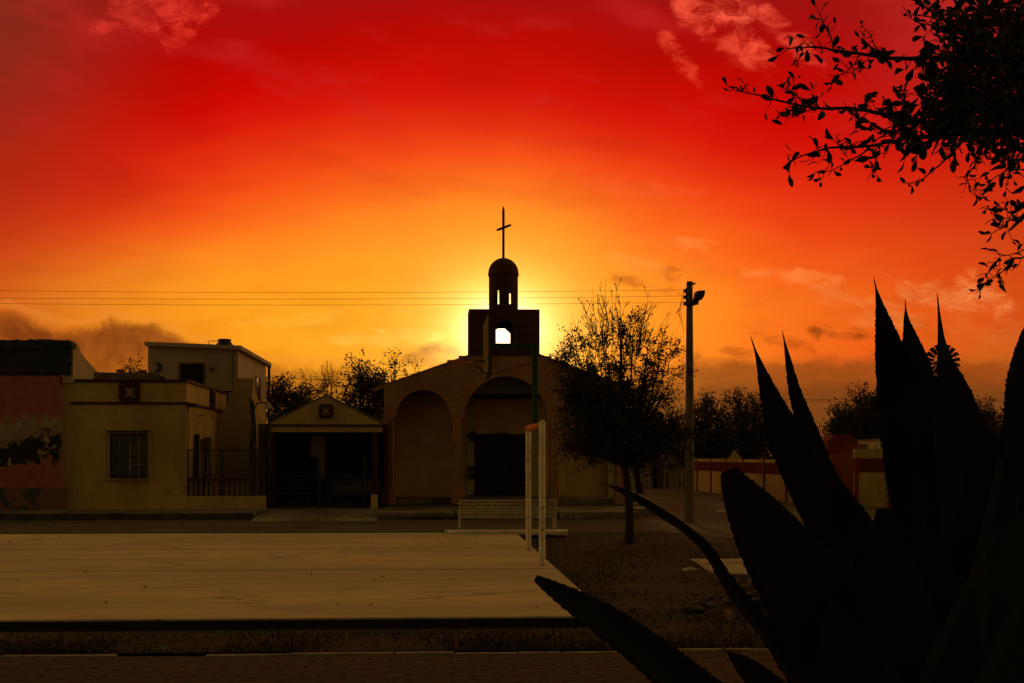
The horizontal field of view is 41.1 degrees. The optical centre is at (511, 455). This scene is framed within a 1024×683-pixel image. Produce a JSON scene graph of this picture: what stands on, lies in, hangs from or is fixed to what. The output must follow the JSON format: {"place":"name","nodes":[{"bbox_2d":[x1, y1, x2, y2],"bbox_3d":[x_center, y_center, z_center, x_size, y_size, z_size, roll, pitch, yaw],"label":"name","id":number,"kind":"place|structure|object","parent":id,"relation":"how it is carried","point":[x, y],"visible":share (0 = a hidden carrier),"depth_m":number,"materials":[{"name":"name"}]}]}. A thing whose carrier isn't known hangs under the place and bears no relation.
{"place":"outdoors","nodes":[
{"label":"outdoors","id":0,"kind":"place"},
{"bbox_2d":[0,339,96,509],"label":"derelict house","id":1,"kind":"structure","parent":0,"point":[35,373],"depth_m":38.54,"materials":[{"name":"red paint"}]},
{"bbox_2d":[0,509,262,517],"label":"pavement","id":2,"kind":"structure","parent":0,"point":[255,512],"depth_m":37.38,"materials":[{"name":"concrete"}]},
{"bbox_2d":[193,434,198,495],"bbox_3d":[-9.298,0.440,40.132,0.195,2.160,0.035,0,0,-3],"label":"door","id":3,"kind":"structure","parent":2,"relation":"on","point":[196,447],"depth_m":40.12,"materials":[{"name":"brown wood"}]},
{"bbox_2d":[203,440,210,495],"bbox_3d":[-8.982,0.522,40.151,0.230,1.996,0.035,0,0,-3],"label":"door","id":4,"kind":"structure","parent":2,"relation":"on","point":[207,447],"depth_m":40.13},
{"bbox_2d":[187,496,265,510],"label":"yard wall","id":5,"kind":"structure","parent":2,"relation":"on","point":[226,502],"depth_m":39.13,"materials":[{"name":"yellow paint"}]},
{"bbox_2d":[187,450,270,495],"bbox_3d":[-8.146,0.480,39.222,2.442,1.331,0.105,0,0,-3],"label":"fence","id":6,"kind":"object","parent":5,"relation":"on","point":[222,479],"visible":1,"depth_m":39.19,"materials":[{"name":"metal"}]},
{"bbox_2d":[217,378,264,495],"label":"stair wall","id":7,"kind":"structure","parent":2,"relation":"on","point":[233,432],"depth_m":44.55,"materials":[{"name":"paint"}]},
{"bbox_2d":[249,397,256,473],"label":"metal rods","id":8,"kind":"object","parent":2,"relation":"on","point":[252,444],"visible":0.57,"depth_m":39.90,"materials":[{"name":"black metal"}]},
{"bbox_2d":[258,424,265,495],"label":"pillar","id":9,"kind":"structure","parent":2,"relation":"on","point":[261,436],"depth_m":40.63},
{"bbox_2d":[61,379,226,508],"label":"yellow house","id":10,"kind":"structure","parent":0,"point":[127,443],"depth_m":38.94,"materials":[{"name":"paint"}]},
{"bbox_2d":[94,372,106,378],"bbox_3d":[-11.941,-2.309,39.630,0.366,0.235,0.150,0,0,-3],"label":"concrete block","id":11,"kind":"object","parent":10,"relation":"on","point":[100,375],"depth_m":39.56,"materials":[{"name":"grey concrete"}]},
{"bbox_2d":[107,373,120,378],"bbox_3d":[-11.559,-2.306,39.653,0.367,0.229,0.150,0,0,-3],"label":"concrete block","id":12,"kind":"object","parent":10,"relation":"on","point":[113,375],"depth_m":39.58,"materials":[{"name":"grey concrete"}]},
{"bbox_2d":[121,373,133,378],"bbox_3d":[-11.177,-2.306,39.676,0.367,0.230,0.150,0,0,-3],"label":"concrete block","id":13,"kind":"object","parent":10,"relation":"on","point":[127,375],"depth_m":39.60,"materials":[{"name":"grey concrete"}]},
{"bbox_2d":[116,369,124,372],"bbox_3d":[-11.365,-2.471,39.660,0.228,0.082,0.140,0,0,-3],"label":"clay brick","id":14,"kind":"object","parent":13,"relation":"on","point":[121,370],"visible":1,"depth_m":39.59,"materials":[{"name":"brown brick"}]},
{"bbox_2d":[106,431,148,481],"bbox_3d":[-10.939,0.006,38.899,1.193,1.458,0.270,0,0,-3],"label":"window","id":15,"kind":"structure","parent":10,"relation":"in","point":[128,455],"depth_m":39.00,"materials":[{"name":"metal"}]},
{"bbox_2d":[134,373,146,378],"bbox_3d":[-10.794,-2.307,39.699,0.368,0.231,0.150,0,0,-3],"label":"concrete block","id":16,"kind":"object","parent":10,"relation":"on","point":[140,375],"depth_m":39.62,"materials":[{"name":"grey concrete"}]},
{"bbox_2d":[147,373,160,378],"bbox_3d":[-10.412,-2.307,39.722,0.368,0.232,0.150,0,0,-3],"label":"concrete block","id":17,"kind":"object","parent":10,"relation":"on","point":[153,375],"depth_m":39.65,"materials":[{"name":"grey concrete"}]},
{"bbox_2d":[198,435,199,495],"bbox_3d":[-9.393,0.320,40.785,0.028,1.900,0.550,0,0,-3],"label":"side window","id":18,"kind":"structure","parent":10,"relation":"in","point":[199,435],"depth_m":41.03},
{"bbox_2d":[204,437,210,493],"bbox_3d":[-9.493,0.470,42.607,0.048,2.100,1.000,0,0,-3],"label":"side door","id":19,"kind":"structure","parent":10,"relation":"in","point":[207,438],"depth_m":42.77,"materials":[{"name":"brown wood"}]},
{"bbox_2d":[144,342,270,423],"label":"two storey house","id":20,"kind":"structure","parent":0,"point":[229,364],"depth_m":46.87,"materials":[{"name":"white paint"}]},
{"bbox_2d":[154,362,161,371],"bbox_3d":[-12.123,-3.039,46.736,0.270,0.339,0.037,0,0,-3],"label":"crescent ornament","id":21,"kind":"object","parent":20,"relation":"attached to","point":[159,367],"visible":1,"depth_m":46.72,"materials":[{"name":"metal"}]},
{"bbox_2d":[181,365,202,383],"bbox_3d":[-10.990,-2.478,46.930,0.746,1.297,0.050,0,0,-3],"label":"door","id":22,"kind":"structure","parent":20,"relation":"in","point":[194,373],"depth_m":46.90,"materials":[{"name":"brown wood"}]},
{"bbox_2d":[217,339,232,344],"bbox_3d":[-10.165,-3.950,48.277,0.700,0.387,0.700,0,0,-3],"label":"water tank","id":23,"kind":"object","parent":20,"relation":"on","point":[224,342],"visible":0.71,"depth_m":48.06,"materials":[{"name":"black plastic"}]},
{"bbox_2d":[256,376,260,401],"bbox_3d":[-9.723,-2.556,52.311,0.048,0.961,1.300,0,0,-3],"label":"window","id":24,"kind":"structure","parent":20,"relation":"in","point":[258,380],"depth_m":52.43,"materials":[{"name":"grey glass"}]},
{"bbox_2d":[250,509,376,521],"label":"driveway","id":25,"kind":"structure","parent":0,"point":[271,515],"depth_m":37.15,"materials":[{"name":"concrete"}]},
{"bbox_2d":[371,495,377,507],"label":"gate pillar","id":26,"kind":"structure","parent":25,"relation":"on","point":[374,501],"depth_m":39.38,"materials":[{"name":"yellow paint"}]},
{"bbox_2d":[266,499,380,508],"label":"yard floor","id":27,"kind":"structure","parent":0,"point":[339,503],"depth_m":42.78,"materials":[{"name":"concrete"}]},
{"bbox_2d":[253,365,271,508],"bbox_3d":[-7.215,-0.558,39.481,0.548,4.156,0.245,0,0,-3],"label":"yard lamp","id":28,"kind":"object","parent":27,"relation":"on","point":[268,406],"visible":1,"depth_m":39.51,"materials":[{"name":"metal"}]},
{"bbox_2d":[270,373,416,379],"bbox_3d":[-4.955,-2.394,40.616,4.686,0.292,0.015,0,0,-27],"label":"overhead cable","id":29,"kind":"object","parent":28,"relation":"attached to","point":[339,379],"visible":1,"depth_m":40.44,"materials":[{"name":"metal"}]},
{"bbox_2d":[309,433,326,505],"bbox_3d":[-5.816,0.410,40.925,0.536,2.220,0.040,0,0,-3],"label":"ornamental screen","id":30,"kind":"object","parent":27,"relation":"on","point":[319,457],"visible":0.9,"depth_m":40.92,"materials":[{"name":"metal"}]},
{"bbox_2d":[266,394,388,507],"bbox_3d":[-5.650,-0.141,43.805,3.539,3.322,8.270,0,0,-3],"label":"gabled carport","id":31,"kind":"object","parent":27,"relation":"on","point":[342,425],"visible":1,"depth_m":41.72,"materials":[{"name":"paint"}]},
{"bbox_2d":[273,457,365,507],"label":"iron gate","id":32,"kind":"structure","parent":31,"relation":"attached to","point":[319,476],"depth_m":39.63,"materials":[{"name":"metal"}]},
{"bbox_2d":[330,458,383,502],"bbox_3d":[-5.046,0.792,45.199,1.740,1.455,4.060,0,0,-3],"label":"parked car","id":33,"kind":"object","parent":27,"relation":"on","point":[349,464],"visible":0.64,"depth_m":43.91,"materials":[{"name":"black metal"}]},
{"bbox_2d":[0,648,752,656],"bbox_3d":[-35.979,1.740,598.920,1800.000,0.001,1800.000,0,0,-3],"label":"ground","id":34,"kind":"structure","parent":0,"point":[172,654],"depth_m":12.03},
{"bbox_2d":[0,648,768,657],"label":"path edging","id":35,"kind":"object","parent":34,"relation":"on","point":[682,650],"visible":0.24,"depth_m":11.67,"materials":[{"name":"grey concrete"}]},
{"bbox_2d":[534,276,1023,682],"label":"agave","id":36,"kind":"object","parent":34,"relation":"on","point":[921,580],"visible":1,"depth_m":3.71,"materials":[{"name":"green plant"}]},
{"bbox_2d":[0,529,766,654],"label":"lawn","id":37,"kind":"structure","parent":0,"point":[665,571],"depth_m":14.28,"materials":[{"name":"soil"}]},
{"bbox_2d":[154,645,166,648],"bbox_3d":[-3.044,1.654,11.804,0.127,0.034,0.038,0,0,-3],"label":"green leaf","id":38,"kind":"object","parent":37,"relation":"on","point":[162,646],"visible":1,"depth_m":11.80,"materials":[{"name":"plant"}]},
{"bbox_2d":[0,530,444,533],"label":"kerb","id":39,"kind":"structure","parent":37,"relation":"on","point":[141,532],"depth_m":29.83,"materials":[{"name":"grey concrete"}]},
{"bbox_2d":[0,532,586,630],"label":"court","id":40,"kind":"object","parent":37,"relation":"on","point":[205,581],"visible":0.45,"depth_m":17.27,"materials":[{"name":"concrete"}]},
{"bbox_2d":[8,536,537,613],"bbox_3d":[-5.442,1.580,20.726,10.649,0.044,14.340,0,0,-3],"label":"court debris","id":41,"kind":"object","parent":40,"relation":"on","point":[241,541],"visible":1,"depth_m":17.82,"materials":[{"name":"brown plant"}]},
{"bbox_2d":[447,314,545,565],"bbox_3d":[-0.300,-0.269,21.472,1.453,3.742,3.298,0,0,-3],"label":"goal with hoop","id":42,"kind":"object","parent":40,"relation":"on","point":[488,345],"visible":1,"depth_m":21.50,"materials":[{"name":"white paint"}]},
{"bbox_2d":[0,530,762,651],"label":"fallen leaves","id":43,"kind":"object","parent":37,"relation":"on","point":[408,645],"visible":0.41,"depth_m":12.71,"materials":[{"name":"brown plant"}]},
{"bbox_2d":[445,500,567,536],"bbox_3d":[-0.097,1.322,28.631,2.601,0.815,0.970,0,0,-3],"label":"court bench","id":44,"kind":"object","parent":37,"relation":"on","point":[552,532],"visible":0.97,"depth_m":28.47,"materials":[{"name":"white paint"}]},
{"bbox_2d":[543,278,701,542],"bbox_3d":[2.168,-0.901,26.631,3.304,5.206,3.039,0,0,-3],"label":"young tree","id":45,"kind":"object","parent":37,"relation":"on","point":[623,437],"visible":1,"depth_m":26.34,"materials":[{"name":"green plant"}]},
{"bbox_2d":[683,567,698,570],"bbox_3d":[2.623,1.660,20.098,0.280,0.060,0.141,0,0,-6],"label":"paper scrap","id":46,"kind":"object","parent":37,"relation":"on","point":[687,568],"visible":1,"depth_m":20.06,"materials":[{"name":"white paper"}]},
{"bbox_2d":[691,559,748,574],"bbox_3d":[4.682,1.695,20.784,3.764,0.070,2.742,0,0,-3],"label":"concrete pad","id":47,"kind":"object","parent":37,"relation":"on","point":[727,563],"visible":0.16,"depth_m":20.69,"materials":[{"name":"grey concrete"}]},
{"bbox_2d":[692,587,767,623],"bbox_3d":[2.838,1.529,14.674,2.000,0.455,2.900,0,0,-3],"label":"earth mound","id":48,"kind":"object","parent":37,"relation":"on","point":[719,608],"visible":0.06,"depth_m":14.25,"materials":[{"name":"soil"}]},
{"bbox_2d":[685,600,695,606],"bbox_3d":[1.983,1.628,14.956,0.136,0.094,0.186,-27,-2,-34],"label":"stone","id":49,"kind":"object","parent":48,"relation":"on","point":[691,603],"visible":0.6,"depth_m":14.91,"materials":[{"name":"stone"}]},
{"bbox_2d":[691,605,703,612],"bbox_3d":[1.981,1.623,14.487,0.203,0.090,0.133,30,-17,-31],"label":"stone","id":50,"kind":"object","parent":48,"relation":"on","point":[695,608],"visible":0.97,"depth_m":14.45,"materials":[{"name":"brown stone"}]},
{"bbox_2d":[698,599,709,606],"bbox_3d":[2.083,1.586,14.635,0.198,0.068,0.105,22,7,-11],"label":"stone","id":51,"kind":"object","parent":48,"relation":"on","point":[703,602],"visible":0.82,"depth_m":14.61,"materials":[{"name":"stone"}]},
{"bbox_2d":[701,597,711,601],"bbox_3d":[2.129,1.574,14.936,0.134,0.068,0.098,-17,16,5],"label":"stone","id":52,"kind":"object","parent":48,"relation":"on","point":[708,599],"visible":0.56,"depth_m":14.90,"materials":[{"name":"brown stone"}]},
{"bbox_2d":[707,601,716,607],"bbox_3d":[2.123,1.576,14.507,0.085,0.054,0.140,-20,21,-8],"label":"stone","id":53,"kind":"object","parent":48,"relation":"on","point":[712,604],"visible":1,"depth_m":14.48,"materials":[{"name":"stone"}]},
{"bbox_2d":[723,609,735,615],"bbox_3d":[2.225,1.599,13.956,0.144,0.064,0.094,29,8,12],"label":"stone","id":54,"kind":"object","parent":48,"relation":"on","point":[728,610],"visible":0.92,"depth_m":13.95,"materials":[{"name":"brown stone"}]},
{"bbox_2d":[725,612,735,621],"bbox_3d":[2.221,1.631,13.843,0.107,0.072,0.163,14,17,-7],"label":"stone","id":55,"kind":"object","parent":48,"relation":"on","point":[730,616],"visible":0.95,"depth_m":13.82,"materials":[{"name":"brown stone"}]},
{"bbox_2d":[752,597,761,606],"bbox_3d":[2.501,1.508,14.070,0.142,0.096,0.217,1,-27,-7],"label":"stone","id":56,"kind":"object","parent":48,"relation":"on","point":[757,600],"visible":0.48,"depth_m":14.01,"materials":[{"name":"stone"}]},
{"bbox_2d":[0,651,787,682],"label":"brick path","id":57,"kind":"structure","parent":0,"point":[525,668],"depth_m":10.83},
{"bbox_2d":[0,487,891,537],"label":"street","id":58,"kind":"structure","parent":0,"point":[712,502],"depth_m":34.27,"materials":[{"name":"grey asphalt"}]},
{"bbox_2d":[0,513,252,519],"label":"pavement kerb","id":59,"kind":"structure","parent":58,"relation":"on","point":[204,516],"depth_m":36.68,"materials":[{"name":"grey concrete"}]},
{"bbox_2d":[116,346,146,372],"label":"background tree","id":60,"kind":"object","parent":58,"relation":"on","point":[130,368],"visible":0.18,"depth_m":69.03,"materials":[{"name":"green plant"}]},
{"bbox_2d":[266,371,316,422],"bbox_3d":[-9.635,-0.946,57.528,3.354,5.383,3.067,0,0,-29],"label":"background tree","id":61,"kind":"object","parent":58,"relation":"on","point":[280,397],"visible":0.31,"depth_m":57.18,"materials":[{"name":"green plant"}]},
{"bbox_2d":[275,376,325,404],"bbox_3d":[-9.035,-0.878,59.544,2.976,5.221,3.122,0,0,18],"label":"background tree","id":62,"kind":"object","parent":58,"relation":"on","point":[308,392],"visible":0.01,"depth_m":59.28,"materials":[{"name":"green plant"}]},
{"bbox_2d":[294,368,329,401],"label":"background tree","id":63,"kind":"object","parent":58,"relation":"on","point":[305,381],"visible":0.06,"depth_m":65.44,"materials":[{"name":"green plant"}]},
{"bbox_2d":[311,362,347,399],"bbox_3d":[-8.385,-1.370,63.557,2.907,6.195,2.549,0,0,-3],"label":"background tree","id":64,"kind":"object","parent":58,"relation":"on","point":[328,383],"visible":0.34,"depth_m":63.63,"materials":[{"name":"green plant"}]},
{"bbox_2d":[326,349,389,421],"bbox_3d":[-6.740,-1.565,61.694,3.634,6.582,3.641,0,0,-3],"label":"background tree","id":65,"kind":"object","parent":58,"relation":"on","point":[363,391],"visible":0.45,"depth_m":61.32,"materials":[{"name":"green plant"}]},
{"bbox_2d":[370,347,413,419],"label":"background tree","id":66,"kind":"object","parent":58,"relation":"on","point":[395,362],"visible":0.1,"depth_m":65.54,"materials":[{"name":"green plant"}]},
{"bbox_2d":[395,354,423,377],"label":"background tree","id":67,"kind":"object","parent":58,"relation":"on","point":[413,368],"visible":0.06,"depth_m":69.81,"materials":[{"name":"green plant"}]},
{"bbox_2d":[298,514,598,519],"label":"weeds","id":68,"kind":"object","parent":58,"relation":"on","point":[443,518],"visible":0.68,"depth_m":36.85,"materials":[{"name":"green plant"}]},
{"bbox_2d":[367,206,656,518],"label":"church","id":69,"kind":"structure","parent":58,"relation":"on","point":[434,416],"depth_m":42.54,"materials":[{"name":"orange paint"}]},
{"bbox_2d":[467,466,478,479],"bbox_3d":[-1.252,0.540,44.144,0.441,0.496,0.268,0,0,-3],"label":"wreath","id":70,"kind":"object","parent":69,"relation":"attached to","point":[473,469],"visible":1,"depth_m":44.17,"materials":[{"name":"green plant"}]},
{"bbox_2d":[468,430,477,440],"bbox_3d":[-1.246,-0.641,44.151,0.378,0.404,0.255,0,0,-3],"label":"wreath","id":71,"kind":"object","parent":69,"relation":"attached to","point":[471,435],"visible":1,"depth_m":44.16,"materials":[{"name":"green plant"}]},
{"bbox_2d":[475,434,525,495],"bbox_3d":[-0.300,0.291,44.294,1.822,1.998,0.129,0,0,-3],"label":"door","id":72,"kind":"structure","parent":69,"relation":"in","point":[500,459],"depth_m":44.30,"materials":[{"name":"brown wood"}]},
{"bbox_2d":[628,417,667,493],"bbox_3d":[5.783,-0.089,62.388,3.169,3.696,3.026,0,0,-29],"label":"background tree","id":73,"kind":"object","parent":58,"relation":"on","point":[636,470],"visible":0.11,"depth_m":62.34,"materials":[{"name":"green plant"}]},
{"bbox_2d":[629,458,667,487],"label":"whitewashed ruin","id":74,"kind":"object","parent":58,"relation":"on","point":[654,482],"visible":0.23,"depth_m":72.59,"materials":[{"name":"white paint"}]},
{"bbox_2d":[653,464,655,487],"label":"door","id":75,"kind":"structure","parent":74,"relation":"in","point":[654,477],"depth_m":72.79,"materials":[{"name":"brown wood"}]},
{"bbox_2d":[634,401,681,447],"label":"background tree","id":76,"kind":"object","parent":58,"relation":"on","point":[664,420],"visible":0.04,"depth_m":88.16,"materials":[{"name":"green plant"}]},
{"bbox_2d":[664,470,684,488],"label":"white railing","id":77,"kind":"object","parent":58,"relation":"on","point":[676,486],"visible":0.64,"depth_m":70.22,"materials":[{"name":"metal"}]},
{"bbox_2d":[676,281,704,521],"bbox_3d":[4.616,-1.404,35.501,0.750,6.288,0.419,0,0,-3],"label":"utility pole","id":78,"kind":"object","parent":58,"relation":"on","point":[689,496],"visible":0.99,"depth_m":35.49,"materials":[{"name":"concrete"}]},
{"bbox_2d":[0,290,647,292],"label":"power line","id":79,"kind":"object","parent":78,"relation":"attached to","point":[331,292],"visible":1,"depth_m":35.00,"materials":[{"name":"metal"}]},
{"bbox_2d":[0,302,680,304],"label":"power line","id":80,"kind":"object","parent":78,"relation":"attached to","point":[436,304],"visible":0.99,"depth_m":35.21,"materials":[{"name":"metal"}]},
{"bbox_2d":[41,296,654,298],"bbox_3d":[-5.635,-4.083,34.956,20.321,0.186,0.008,0,0,-3],"label":"power line","id":81,"kind":"object","parent":78,"relation":"attached to","point":[418,298],"visible":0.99,"depth_m":35.19,"materials":[{"name":"metal"}]},
{"bbox_2d":[675,386,743,468],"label":"background tree","id":82,"kind":"object","parent":58,"relation":"on","point":[711,442],"visible":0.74,"depth_m":75.44,"materials":[{"name":"green plant"}]},
{"bbox_2d":[715,386,769,458],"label":"background tree","id":83,"kind":"object","parent":58,"relation":"on","point":[751,438],"visible":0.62,"depth_m":80.17,"materials":[{"name":"green plant"}]},
{"bbox_2d":[694,458,792,502],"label":"garden wall","id":84,"kind":"structure","parent":58,"relation":"on","point":[765,474],"depth_m":57.56,"materials":[{"name":"yellow paint"}]},
{"bbox_2d":[728,451,741,458],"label":"wall","id":85,"kind":"structure","parent":84,"relation":"on","point":[734,455],"depth_m":59.94,"materials":[{"name":"yellow paint"}]},
{"bbox_2d":[756,415,774,459],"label":"background tree","id":86,"kind":"object","parent":58,"relation":"on","point":[769,457],"visible":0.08,"depth_m":84.86,"materials":[{"name":"green plant"}]},
{"bbox_2d":[816,400,847,438],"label":"background tree","id":87,"kind":"object","parent":58,"relation":"on","point":[827,427],"visible":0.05,"depth_m":77.08,"materials":[{"name":"green plant"}]},
{"bbox_2d":[823,434,857,494],"bbox_3d":[11.479,0.507,47.824,1.080,2.526,0.700,0,0,-3],"label":"garden portal","id":88,"kind":"object","parent":58,"relation":"on","point":[837,446],"visible":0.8,"depth_m":47.57,"materials":[{"name":"red paint"}]},
{"bbox_2d":[821,379,880,441],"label":"background tree","id":89,"kind":"object","parent":58,"relation":"on","point":[855,424],"visible":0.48,"depth_m":72.77,"materials":[{"name":"green plant"}]},
{"bbox_2d":[844,444,866,451],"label":"white outbuilding","id":90,"kind":"structure","parent":58,"relation":"on","point":[862,446],"depth_m":60.85,"materials":[{"name":"white paint"}]},
{"bbox_2d":[857,439,882,448],"bbox_3d":[16.185,0.490,60.580,0.794,2.460,3.200,0,0,-3],"label":"white kiosk","id":91,"kind":"object","parent":58,"relation":"on","point":[873,443],"visible":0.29,"depth_m":60.13,"materials":[{"name":"white paint"}]},
{"bbox_2d":[853,449,891,506],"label":"front garden wall","id":92,"kind":"structure","parent":58,"relation":"on","point":[870,487],"depth_m":46.21,"materials":[{"name":"yellow paint"}]},
{"bbox_2d":[927,345,960,375],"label":"windmill","id":93,"kind":"object","parent":58,"relation":"on","point":[935,352],"visible":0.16,"depth_m":81.69,"materials":[{"name":"metal"}]},
{"bbox_2d":[975,395,1002,445],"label":"background tree","id":94,"kind":"object","parent":58,"relation":"on","point":[991,413],"visible":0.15,"depth_m":71.14,"materials":[{"name":"green plant"}]},
{"bbox_2d":[988,421,1001,446],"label":"background tree","id":95,"kind":"object","parent":58,"relation":"on","point":[996,428],"depth_m":67.87,"materials":[{"name":"green plant"}]},
{"bbox_2d":[0,0,1023,455],"label":"sky","id":96,"kind":"structure","parent":0,"point":[155,155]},
{"bbox_2d":[658,451,721,485],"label":"grey house","id":97,"kind":"structure","parent":0,"point":[679,477],"depth_m":76.69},
{"bbox_2d":[647,397,841,399],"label":"overhead cable","id":98,"kind":"object","parent":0,"point":[789,399],"visible":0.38,"depth_m":96.44,"materials":[{"name":"metal"}]},
{"bbox_2d":[652,399,1003,401],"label":"overhead cable","id":99,"kind":"object","parent":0,"point":[852,401],"visible":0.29,"depth_m":97.69,"materials":[{"name":"metal"}]},
{"bbox_2d":[722,0,1023,298],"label":"overhanging tree","id":100,"kind":"object","parent":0,"point":[969,102],"visible":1,"depth_m":4.59,"materials":[{"name":"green plant"}]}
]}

